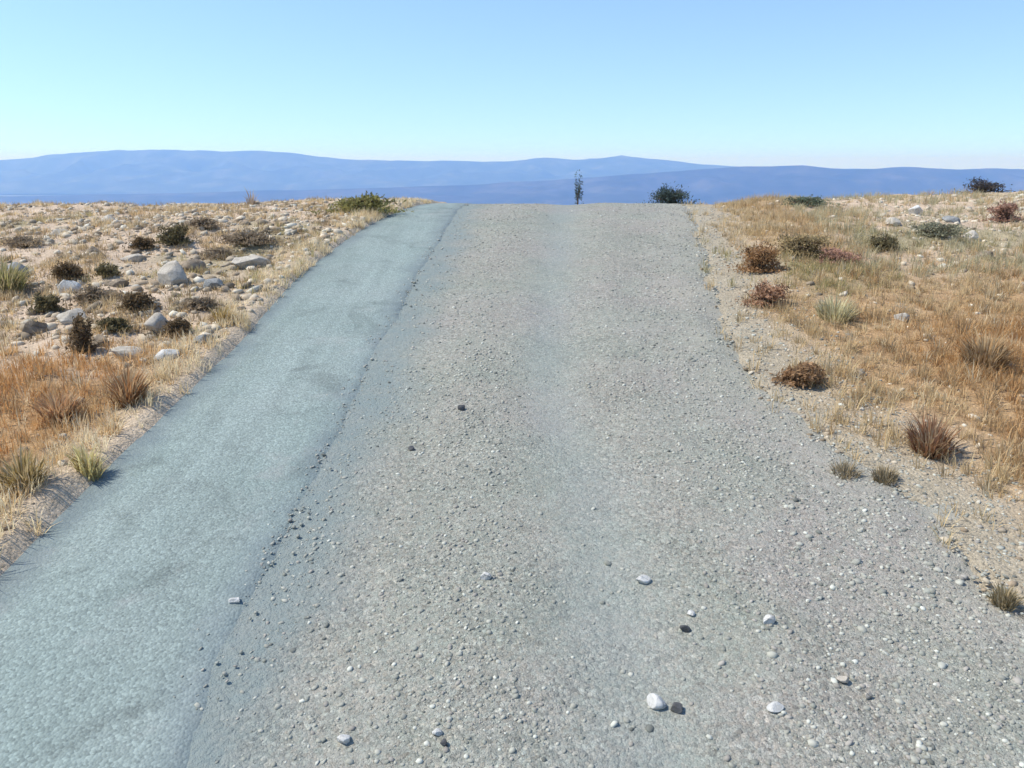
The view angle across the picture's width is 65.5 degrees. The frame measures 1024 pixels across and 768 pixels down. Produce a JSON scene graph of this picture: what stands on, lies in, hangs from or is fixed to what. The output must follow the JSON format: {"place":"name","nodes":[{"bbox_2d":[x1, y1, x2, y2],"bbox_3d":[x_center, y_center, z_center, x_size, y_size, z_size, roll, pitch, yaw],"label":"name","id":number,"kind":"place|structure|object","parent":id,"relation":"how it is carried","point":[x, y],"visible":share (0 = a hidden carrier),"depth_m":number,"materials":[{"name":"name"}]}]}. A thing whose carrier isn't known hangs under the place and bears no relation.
{"place":"outdoors","nodes":[
{"label":"outdoors","id":0,"kind":"place"},
{"bbox_2d":[0,203,470,767],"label":"road","id":1,"kind":"structure","parent":0,"point":[124,577],"depth_m":4.59,"materials":[{"name":"grey asphalt"}]},
{"bbox_2d":[228,597,239,602],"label":"loose stone","id":2,"kind":"object","parent":1,"relation":"on","point":[234,600],"visible":1,"depth_m":4.01,"materials":[{"name":"white stone"}]},
{"bbox_2d":[0,150,837,193],"bbox_3d":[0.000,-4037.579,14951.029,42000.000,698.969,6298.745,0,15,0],"label":"mountains","id":3,"kind":"structure","parent":0,"point":[139,171],"depth_m":13765.34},
{"bbox_2d":[0,191,1023,612],"bbox_3d":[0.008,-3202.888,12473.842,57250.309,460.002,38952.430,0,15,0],"label":"ground","id":4,"kind":"structure","parent":0,"point":[50,505],"depth_m":7.34,"materials":[{"name":"soil"}]},
{"bbox_2d":[7,262,28,276],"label":"rock","id":5,"kind":"object","parent":4,"relation":"on","point":[22,267],"visible":0.28,"depth_m":9.73,"materials":[{"name":"grey stone"}]},
{"bbox_2d":[0,254,39,294],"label":"grass tuft","id":6,"kind":"object","parent":4,"relation":"on","point":[10,278],"visible":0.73,"depth_m":9.26,"materials":[{"name":"green plant"}]},
{"bbox_2d":[0,235,51,247],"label":"dry shrub","id":7,"kind":"object","parent":4,"relation":"on","point":[21,241],"visible":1,"depth_m":11.10,"materials":[{"name":"brown plant"}]},
{"bbox_2d":[0,442,56,493],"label":"grass tuft","id":8,"kind":"object","parent":4,"relation":"on","point":[23,467],"visible":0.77,"depth_m":4.90,"materials":[{"name":"plant"}]},
{"bbox_2d":[22,321,47,334],"bbox_3d":[-4.756,-0.545,7.918,0.230,0.192,0.216,-12,19,-37],"label":"rock","id":9,"kind":"object","parent":4,"relation":"on","point":[29,327],"visible":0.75,"depth_m":7.84,"materials":[{"name":"grey stone"}]},
{"bbox_2d":[21,291,65,313],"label":"dry shrub","id":10,"kind":"object","parent":4,"relation":"on","point":[44,303],"visible":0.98,"depth_m":8.42,"materials":[{"name":"green plant"}]},
{"bbox_2d":[49,229,68,235],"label":"rock","id":11,"kind":"object","parent":4,"relation":"on","point":[56,230],"visible":0.38,"depth_m":12.15,"materials":[{"name":"stone"}]},
{"bbox_2d":[26,386,92,424],"bbox_3d":[-3.414,0.134,5.963,0.463,0.333,0.484,12,20,37],"label":"grass tuft","id":12,"kind":"object","parent":4,"relation":"on","point":[57,406],"visible":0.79,"depth_m":5.94,"materials":[{"name":"brown plant"}]},
{"bbox_2d":[57,280,81,293],"bbox_3d":[-5.156,-1.107,9.308,0.284,0.241,0.179,0,15,0],"label":"rock","id":13,"kind":"object","parent":4,"relation":"on","point":[65,283],"visible":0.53,"depth_m":9.23,"materials":[{"name":"stone"}]},
{"bbox_2d":[44,260,96,279],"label":"dry shrub","id":14,"kind":"object","parent":4,"relation":"on","point":[66,269],"visible":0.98,"depth_m":9.63,"materials":[{"name":"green plant"}]},
{"bbox_2d":[56,308,86,324],"bbox_3d":[-4.466,-0.665,8.098,0.301,0.190,0.195,-6,17,-22],"label":"rock","id":15,"kind":"object","parent":4,"relation":"on","point":[64,318],"visible":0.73,"depth_m":8.04,"materials":[{"name":"stone"}]},
{"bbox_2d":[65,310,100,353],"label":"dry shrub","id":16,"kind":"object","parent":4,"relation":"on","point":[81,336],"visible":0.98,"depth_m":7.30,"materials":[{"name":"brown plant"}]},
{"bbox_2d":[62,441,113,481],"bbox_3d":[-2.760,0.488,5.190,0.320,0.316,0.342,0,15,0],"label":"grass tuft","id":17,"kind":"object","parent":4,"relation":"on","point":[87,466],"visible":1,"depth_m":5.17,"materials":[{"name":"plant"}]},
{"bbox_2d":[85,246,97,251],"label":"rock","id":18,"kind":"object","parent":4,"relation":"on","point":[92,248],"visible":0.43,"depth_m":10.64,"materials":[{"name":"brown stone"}]},
{"bbox_2d":[63,284,122,304],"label":"dry shrub","id":19,"kind":"object","parent":4,"relation":"on","point":[90,292],"visible":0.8,"depth_m":8.66,"materials":[{"name":"brown plant"}]},
{"bbox_2d":[92,334,106,346],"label":"rock","id":20,"kind":"object","parent":4,"relation":"on","point":[98,337],"visible":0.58,"depth_m":7.48,"materials":[{"name":"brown stone"}]},
{"bbox_2d":[93,262,122,276],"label":"dry shrub","id":21,"kind":"object","parent":4,"relation":"on","point":[104,269],"visible":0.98,"depth_m":9.72,"materials":[{"name":"green plant"}]},
{"bbox_2d":[101,214,115,221],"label":"rock","id":22,"kind":"object","parent":4,"relation":"on","point":[109,216],"visible":0.45,"depth_m":13.65,"materials":[{"name":"stone"}]},
{"bbox_2d":[94,316,135,331],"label":"dry shrub","id":23,"kind":"object","parent":4,"relation":"on","point":[112,323],"visible":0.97,"depth_m":7.73,"materials":[{"name":"green plant"}]},
{"bbox_2d":[106,278,128,287],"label":"rock","id":24,"kind":"object","parent":4,"relation":"on","point":[115,283],"visible":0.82,"depth_m":9.23,"materials":[{"name":"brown stone"}]},
{"bbox_2d":[90,363,161,407],"bbox_3d":[-3.036,-0.006,6.205,0.562,0.376,0.503,0,15,0],"label":"grass tuft","id":25,"kind":"object","parent":4,"relation":"on","point":[129,388],"visible":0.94,"depth_m":6.17,"materials":[{"name":"brown plant"}]},
{"bbox_2d":[111,346,144,360],"bbox_3d":[-3.447,-0.265,7.194,0.286,0.148,0.252,0,15,0],"label":"rock","id":26,"kind":"object","parent":4,"relation":"on","point":[121,349],"visible":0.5,"depth_m":7.09,"materials":[{"name":"stone"}]},
{"bbox_2d":[120,253,145,261],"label":"rock","id":27,"kind":"object","parent":4,"relation":"on","point":[136,257],"visible":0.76,"depth_m":10.49,"materials":[{"name":"stone"}]},
{"bbox_2d":[113,289,161,311],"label":"dry shrub","id":28,"kind":"object","parent":4,"relation":"on","point":[132,300],"visible":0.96,"depth_m":8.23,"materials":[{"name":"brown plant"}]},
{"bbox_2d":[122,235,161,249],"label":"dry shrub","id":29,"kind":"object","parent":4,"relation":"on","point":[139,242],"visible":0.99,"depth_m":11.00,"materials":[{"name":"brown plant"}]},
{"bbox_2d":[144,312,167,331],"bbox_3d":[-3.567,-0.604,7.948,0.242,0.207,0.275,0,15,0],"label":"rock","id":30,"kind":"object","parent":4,"relation":"on","point":[154,322],"visible":0.73,"depth_m":7.87,"materials":[{"name":"stone"}]},
{"bbox_2d":[155,349,179,360],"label":"rock","id":31,"kind":"object","parent":4,"relation":"on","point":[161,354],"visible":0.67,"depth_m":7.05,"materials":[{"name":"stone"}]},
{"bbox_2d":[143,316,194,338],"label":"dry shrub","id":32,"kind":"object","parent":4,"relation":"on","point":[178,325],"visible":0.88,"depth_m":7.66,"materials":[{"name":"brown plant"}]},
{"bbox_2d":[157,260,187,285],"bbox_3d":[-3.978,-1.229,9.316,0.345,0.419,0.232,9,18,30],"label":"rock","id":33,"kind":"object","parent":4,"relation":"on","point":[171,273],"visible":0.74,"depth_m":9.24,"materials":[{"name":"stone"}]},
{"bbox_2d":[150,222,198,244],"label":"dry shrub","id":34,"kind":"object","parent":4,"relation":"on","point":[176,234],"visible":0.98,"depth_m":11.20,"materials":[{"name":"green plant"}]},
{"bbox_2d":[182,259,205,270],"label":"rock","id":35,"kind":"object","parent":4,"relation":"on","point":[188,264],"visible":0.62,"depth_m":10.04,"materials":[{"name":"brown stone"}]},
{"bbox_2d":[192,334,208,343],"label":"rock","id":36,"kind":"object","parent":4,"relation":"on","point":[198,337],"visible":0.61,"depth_m":7.40,"materials":[{"name":"grey stone"}]},
{"bbox_2d":[175,295,227,310],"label":"dry shrub","id":37,"kind":"object","parent":4,"relation":"on","point":[204,303],"visible":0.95,"depth_m":8.30,"materials":[{"name":"brown plant"}]},
{"bbox_2d":[178,216,231,227],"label":"dry shrub","id":38,"kind":"object","parent":4,"relation":"on","point":[204,221],"visible":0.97,"depth_m":12.06,"materials":[{"name":"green plant"}]},
{"bbox_2d":[203,278,224,288],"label":"rock","id":39,"kind":"object","parent":4,"relation":"on","point":[214,282],"visible":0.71,"depth_m":9.04,"materials":[{"name":"grey stone"}]},
{"bbox_2d":[189,247,249,259],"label":"dry shrub","id":40,"kind":"object","parent":4,"relation":"on","point":[222,251],"visible":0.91,"depth_m":10.79,"materials":[{"name":"brown plant"}]},
{"bbox_2d":[206,304,238,324],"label":"grass tuft","id":41,"kind":"object","parent":4,"relation":"on","point":[221,315],"visible":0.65,"depth_m":7.97,"materials":[{"name":"beige plant"}]},
{"bbox_2d":[243,190,257,204],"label":"grass tuft","id":42,"kind":"object","parent":4,"relation":"on","point":[250,200],"visible":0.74,"depth_m":16.27,"materials":[{"name":"beige plant"}]},
{"bbox_2d":[212,227,290,245],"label":"dry shrub","id":43,"kind":"object","parent":4,"relation":"on","point":[245,237],"visible":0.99,"depth_m":11.25,"materials":[{"name":"brown plant"}]},
{"bbox_2d":[231,255,272,268],"bbox_3d":[-3.352,-1.558,10.335,0.572,0.240,0.374,-8,17,-26],"label":"rock","id":44,"kind":"object","parent":4,"relation":"on","point":[244,261],"visible":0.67,"depth_m":10.18,"materials":[{"name":"stone"}]},
{"bbox_2d":[305,191,417,214],"bbox_3d":[-2.717,-3.161,13.959,2.096,0.473,1.338,0,15,0],"label":"bush","id":45,"kind":"object","parent":4,"relation":"on","point":[362,202],"visible":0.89,"depth_m":13.93,"materials":[{"name":"green plant"}]},
{"bbox_2d":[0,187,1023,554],"bbox_3d":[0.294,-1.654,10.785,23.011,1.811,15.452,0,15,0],"label":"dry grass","id":46,"kind":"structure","parent":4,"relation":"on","point":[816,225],"depth_m":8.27,"materials":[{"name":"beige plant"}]},
{"bbox_2d":[0,193,1023,529],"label":"rubble","id":47,"kind":"object","parent":4,"relation":"on","point":[136,287],"visible":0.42,"depth_m":10.96,"materials":[{"name":"stone"}]},
{"bbox_2d":[574,169,583,203],"bbox_3d":[2.456,-6.657,29.303,0.385,2.427,0.421,0,15,0],"label":"young tree","id":48,"kind":"object","parent":4,"relation":"on","point":[577,196],"visible":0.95,"depth_m":29.16,"materials":[{"name":"green plant"}]},
{"bbox_2d":[636,183,701,203],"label":"bush","id":49,"kind":"object","parent":4,"relation":"on","point":[667,196],"visible":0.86,"depth_m":19.87,"materials":[{"name":"green plant"}]},
{"bbox_2d":[726,278,791,307],"bbox_3d":[2.840,-0.998,8.849,0.939,0.358,0.588,0,15,0],"label":"dry shrub","id":50,"kind":"object","parent":4,"relation":"on","point":[769,292],"visible":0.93,"depth_m":8.77,"materials":[{"name":"brown plant"}]},
{"bbox_2d":[726,239,805,273],"bbox_3d":[3.201,-1.606,10.161,0.849,0.473,0.906,11,19,35],"label":"dry shrub","id":51,"kind":"object","parent":4,"relation":"on","point":[758,259],"visible":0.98,"depth_m":10.10,"materials":[{"name":"brown plant"}]},
{"bbox_2d":[766,361,831,388],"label":"dry shrub","id":52,"kind":"object","parent":4,"relation":"on","point":[803,374],"visible":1,"depth_m":6.66,"materials":[{"name":"brown plant"}]},
{"bbox_2d":[767,231,838,255],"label":"dry shrub","id":53,"kind":"object","parent":4,"relation":"on","point":[811,241],"visible":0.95,"depth_m":10.85,"materials":[{"name":"green plant"}]},
{"bbox_2d":[771,194,839,206],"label":"dry shrub","id":54,"kind":"object","parent":4,"relation":"on","point":[807,200],"visible":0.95,"depth_m":15.12,"materials":[{"name":"green plant"}]},
{"bbox_2d":[800,244,867,265],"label":"dry shrub","id":55,"kind":"object","parent":4,"relation":"on","point":[834,252],"visible":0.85,"depth_m":10.53,"materials":[{"name":"brown plant"}]},
{"bbox_2d":[807,291,865,323],"bbox_3d":[3.401,-0.826,8.410,0.605,0.343,0.654,0,15,0],"label":"grass tuft","id":56,"kind":"object","parent":4,"relation":"on","point":[842,312],"visible":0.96,"depth_m":8.35,"materials":[{"name":"plant"}]},
{"bbox_2d":[858,233,906,250],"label":"dry shrub","id":57,"kind":"object","parent":4,"relation":"on","point":[889,240],"visible":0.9,"depth_m":11.24,"materials":[{"name":"green plant"}]},
{"bbox_2d":[884,217,900,225],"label":"rock","id":58,"kind":"object","parent":4,"relation":"on","point":[897,221],"visible":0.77,"depth_m":12.62,"materials":[{"name":"stone"}]},
{"bbox_2d":[894,313,910,321],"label":"rock","id":59,"kind":"object","parent":4,"relation":"on","point":[905,315],"visible":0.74,"depth_m":8.39,"materials":[{"name":"stone"}]},
{"bbox_2d":[908,205,922,214],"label":"rock","id":60,"kind":"object","parent":4,"relation":"on","point":[916,209],"visible":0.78,"depth_m":13.65,"materials":[{"name":"stone"}]},
{"bbox_2d":[898,408,971,459],"bbox_3d":[2.955,0.340,5.591,0.547,0.376,0.580,0,15,0],"label":"grass tuft","id":61,"kind":"object","parent":4,"relation":"on","point":[930,439],"visible":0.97,"depth_m":5.57,"materials":[{"name":"brown plant"}]},
{"bbox_2d":[895,222,976,236],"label":"dry shrub","id":62,"kind":"object","parent":4,"relation":"on","point":[929,229],"visible":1,"depth_m":11.64,"materials":[{"name":"green plant"}]},
{"bbox_2d":[941,216,960,222],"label":"rock","id":63,"kind":"object","parent":4,"relation":"on","point":[953,219],"visible":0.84,"depth_m":12.71,"materials":[{"name":"grey stone"}]},
{"bbox_2d":[961,230,980,241],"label":"rock","id":64,"kind":"object","parent":4,"relation":"on","point":[973,233],"visible":0.41,"depth_m":11.71,"materials":[{"name":"stone"}]},
{"bbox_2d":[975,251,992,258],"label":"rock","id":65,"kind":"object","parent":4,"relation":"on","point":[988,252],"visible":0.48,"depth_m":10.73,"materials":[{"name":"brown stone"}]},
{"bbox_2d":[948,326,1023,374],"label":"grass tuft","id":66,"kind":"object","parent":4,"relation":"on","point":[994,353],"visible":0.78,"depth_m":7.05,"materials":[{"name":"brown plant"}]},
{"bbox_2d":[954,176,1020,193],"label":"dry shrub","id":67,"kind":"object","parent":4,"relation":"on","point":[986,186],"visible":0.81,"depth_m":18.82,"materials":[{"name":"green plant"}]},
{"bbox_2d":[979,199,1023,221],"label":"dry shrub","id":68,"kind":"object","parent":4,"relation":"on","point":[1003,212],"visible":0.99,"depth_m":12.77,"materials":[{"name":"brown plant"}]},
{"bbox_2d":[0,165,1023,205],"bbox_3d":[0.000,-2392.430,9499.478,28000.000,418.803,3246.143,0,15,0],"label":"hills","id":69,"kind":"structure","parent":0,"point":[712,186],"depth_m":9064.97,"materials":[{"name":"blue"}]},
{"bbox_2d":[0,0,1023,168],"label":"sky","id":70,"kind":"structure","parent":0,"point":[840,84],"materials":[{"name":"blue"}]},
{"bbox_2d":[173,202,1023,767],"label":"gravel road","id":71,"kind":"structure","parent":0,"point":[628,527],"depth_m":4.34,"materials":[{"name":"grey gravel"}]},
{"bbox_2d":[337,734,349,743],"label":"loose stone","id":72,"kind":"object","parent":71,"relation":"on","point":[343,738],"visible":1,"depth_m":3.20,"materials":[{"name":"white stone"}]},
{"bbox_2d":[432,728,442,735],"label":"loose stone","id":73,"kind":"object","parent":71,"relation":"on","point":[437,731],"visible":1,"depth_m":3.22,"materials":[{"name":"white stone"}]},
{"bbox_2d":[440,738,447,745],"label":"loose stone","id":74,"kind":"object","parent":71,"relation":"on","point":[443,742],"visible":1,"depth_m":3.16,"materials":[{"name":"grey stone"}]},
{"bbox_2d":[458,405,464,410],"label":"loose stone","id":75,"kind":"object","parent":71,"relation":"on","point":[461,407],"visible":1,"depth_m":6.16,"materials":[{"name":"grey stone"}]},
{"bbox_2d":[480,572,490,579],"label":"loose stone","id":76,"kind":"object","parent":71,"relation":"on","point":[485,576],"visible":1,"depth_m":4.19,"materials":[{"name":"white stone"}]},
{"bbox_2d":[635,575,650,583],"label":"loose stone","id":77,"kind":"object","parent":71,"relation":"on","point":[644,579],"visible":1,"depth_m":4.18,"materials":[{"name":"white stone"}]},
{"bbox_2d":[647,693,666,709],"bbox_3d":[0.621,1.358,3.406,0.082,0.061,0.077,0,15,0],"label":"loose stone","id":78,"kind":"object","parent":71,"relation":"on","point":[655,701],"visible":1,"depth_m":3.39,"materials":[{"name":"white stone"}]},
{"bbox_2d":[670,702,682,713],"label":"loose stone","id":79,"kind":"object","parent":71,"relation":"on","point":[676,707],"visible":1,"depth_m":3.36,"materials":[{"name":"grey stone"}]},
{"bbox_2d":[679,625,690,632],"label":"loose stone","id":80,"kind":"object","parent":71,"relation":"on","point":[685,628],"visible":1,"depth_m":3.82,"materials":[{"name":"grey stone"}]},
{"bbox_2d":[687,610,694,615],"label":"loose stone","id":81,"kind":"object","parent":71,"relation":"on","point":[691,612],"visible":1,"depth_m":3.92,"materials":[{"name":"white stone"}]},
{"bbox_2d":[763,614,774,624],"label":"loose stone","id":82,"kind":"object","parent":71,"relation":"on","point":[768,619],"visible":1,"depth_m":3.85,"materials":[{"name":"white stone"}]},
{"bbox_2d":[766,701,783,712],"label":"loose stone","id":83,"kind":"object","parent":71,"relation":"on","point":[775,707],"visible":1,"depth_m":3.34,"materials":[{"name":"white stone"}]},
{"bbox_2d":[836,676,848,682],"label":"loose stone","id":84,"kind":"object","parent":71,"relation":"on","point":[843,679],"visible":1,"depth_m":3.50,"materials":[{"name":"stone"}]},
{"bbox_2d":[827,458,866,480],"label":"grass tuft","id":85,"kind":"object","parent":71,"relation":"on","point":[846,468],"visible":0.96,"depth_m":5.26,"materials":[{"name":"plant"}]},
{"bbox_2d":[863,691,872,698],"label":"loose stone","id":86,"kind":"object","parent":71,"relation":"on","point":[868,695],"visible":1,"depth_m":3.42,"materials":[{"name":"stone"}]},
{"bbox_2d":[867,463,900,485],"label":"grass tuft","id":87,"kind":"object","parent":71,"relation":"on","point":[885,476],"visible":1,"depth_m":5.20,"materials":[{"name":"plant"}]},
{"bbox_2d":[983,580,1023,611],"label":"grass tuft","id":88,"kind":"object","parent":71,"relation":"on","point":[1006,599],"visible":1,"depth_m":4.03,"materials":[{"name":"beige plant"}]}
]}

